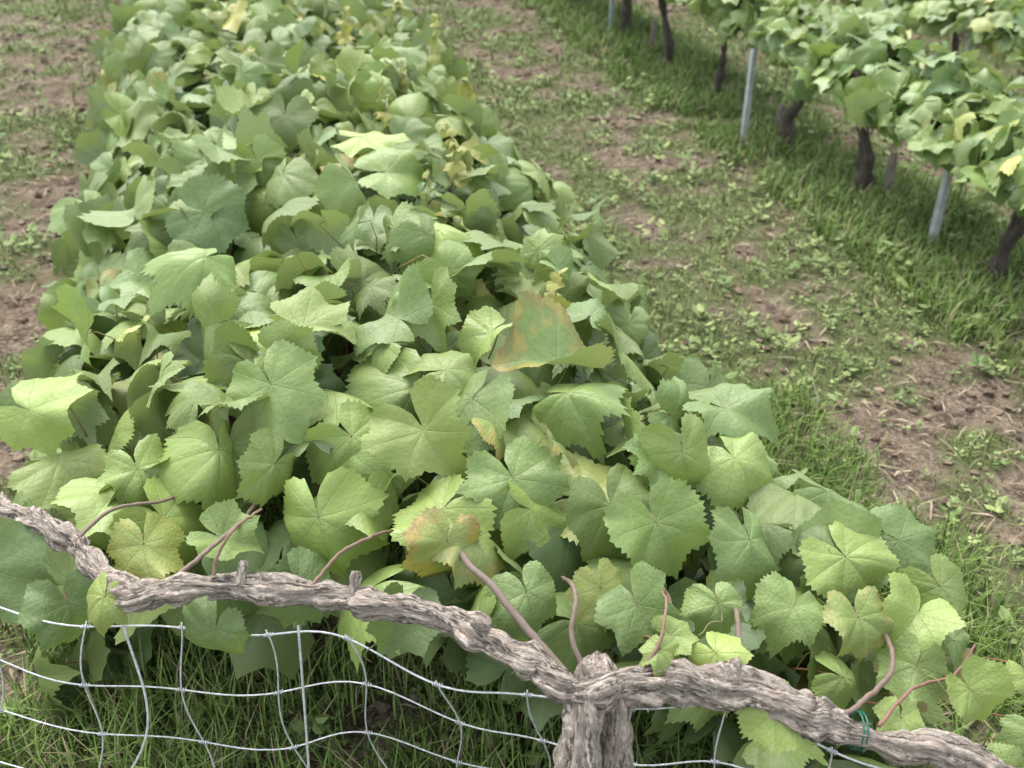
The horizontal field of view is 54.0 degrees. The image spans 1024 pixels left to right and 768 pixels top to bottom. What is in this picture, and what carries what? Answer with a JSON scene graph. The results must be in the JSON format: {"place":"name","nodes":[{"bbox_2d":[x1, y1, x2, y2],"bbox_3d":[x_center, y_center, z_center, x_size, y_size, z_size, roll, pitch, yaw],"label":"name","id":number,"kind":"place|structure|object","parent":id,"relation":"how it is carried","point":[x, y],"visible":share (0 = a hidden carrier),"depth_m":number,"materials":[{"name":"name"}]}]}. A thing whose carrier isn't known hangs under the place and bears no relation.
{"place":"outdoors","nodes":[
{"label":"outdoors","id":0,"kind":"place"},
{"bbox_2d":[0,0,1023,767],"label":"ground","id":1,"kind":"structure","parent":0,"point":[908,444],"depth_m":3.52,"materials":[{"name":"soil"}]},
{"bbox_2d":[0,606,881,767],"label":"wire fence","id":2,"kind":"object","parent":1,"relation":"on","point":[85,626],"visible":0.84,"depth_m":1.61,"materials":[{"name":"silver metal"}]},
{"bbox_2d":[0,0,1023,767],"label":"grapevine row","id":3,"kind":"object","parent":1,"relation":"on","point":[520,396],"visible":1,"depth_m":1.81,"materials":[{"name":"green plant"}]},
{"bbox_2d":[847,710,868,750],"bbox_3d":[0.489,0.492,1.425,0.022,0.055,0.055,0,33,0],"label":"plastic tie","id":4,"kind":"object","parent":3,"relation":"on","point":[859,747],"visible":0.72,"depth_m":1.41,"materials":[{"name":"teal plastic"}]},
{"bbox_2d":[0,0,1023,767],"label":"soil clods","id":5,"kind":"object","parent":1,"relation":"on","point":[382,706],"visible":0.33,"depth_m":3.81,"materials":[{"name":"brown soil"}]},
{"bbox_2d":[0,0,1023,767],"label":"straw","id":6,"kind":"object","parent":1,"relation":"on","point":[924,426],"visible":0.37,"depth_m":3.27,"materials":[{"name":"beige plant"}]},
{"bbox_2d":[0,0,1023,767],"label":"weeds","id":7,"kind":"object","parent":1,"relation":"on","point":[792,342],"visible":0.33,"depth_m":3.62,"materials":[{"name":"green plant"}]},
{"bbox_2d":[608,0,614,27],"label":"vineyard post","id":8,"kind":"object","parent":1,"relation":"on","point":[611,12],"depth_m":6.73,"materials":[{"name":"metal"}]},
{"bbox_2d":[650,20,657,50],"bbox_3d":[0.882,-2.155,6.301,0.036,0.244,0.064,16,36,23],"label":"wooden stake","id":9,"kind":"object","parent":1,"relation":"on","point":[653,31],"visible":0.73,"depth_m":6.27,"materials":[{"name":"grey wood"}]},
{"bbox_2d":[739,48,757,142],"bbox_3d":[1.133,-1.350,4.830,0.024,0.510,0.028,-8,33,-13],"label":"vineyard post","id":10,"kind":"object","parent":1,"relation":"on","point":[749,88],"visible":0.7,"depth_m":4.79,"materials":[{"name":"metal"}]},
{"bbox_2d":[774,104,784,135],"bbox_3d":[1.334,-1.300,5.026,0.035,0.195,0.063,16,36,24],"label":"wooden stake","id":11,"kind":"object","parent":1,"relation":"on","point":[780,113],"visible":0.51,"depth_m":5.00,"materials":[{"name":"grey wood"}]},
{"bbox_2d":[575,0,1023,283],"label":"grapevine row","id":12,"kind":"object","parent":1,"relation":"on","point":[963,117],"visible":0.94,"depth_m":3.92,"materials":[{"name":"green plant"}]},
{"bbox_2d":[882,152,898,200],"bbox_3d":[1.596,-0.859,4.261,0.036,0.244,0.062,19,37,27],"label":"wooden stake","id":13,"kind":"object","parent":1,"relation":"on","point":[891,167],"visible":0.67,"depth_m":4.23,"materials":[{"name":"grey wood"}]},
{"bbox_2d":[840,0,1023,66],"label":"grapevine row","id":14,"kind":"object","parent":1,"relation":"on","point":[1000,23],"visible":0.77,"depth_m":5.49,"materials":[{"name":"green plant"}]},
{"bbox_2d":[927,164,954,249],"bbox_3d":[1.631,-0.712,3.801,0.024,0.530,0.028,-8,33,-13],"label":"vineyard post","id":15,"kind":"object","parent":1,"relation":"on","point":[940,204],"visible":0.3,"depth_m":3.81,"materials":[{"name":"metal"}]},
{"bbox_2d":[964,31,972,64],"bbox_3d":[2.569,-1.813,5.702,0.035,0.570,0.028,-8,33,-13],"label":"vineyard post","id":16,"kind":"object","parent":1,"relation":"on","point":[968,46],"depth_m":5.63,"materials":[{"name":"metal"}]},
{"bbox_2d":[0,0,1023,767],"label":"grass","id":17,"kind":"structure","parent":0,"point":[618,42],"depth_m":3.36,"materials":[{"name":"green plant"}]}
]}

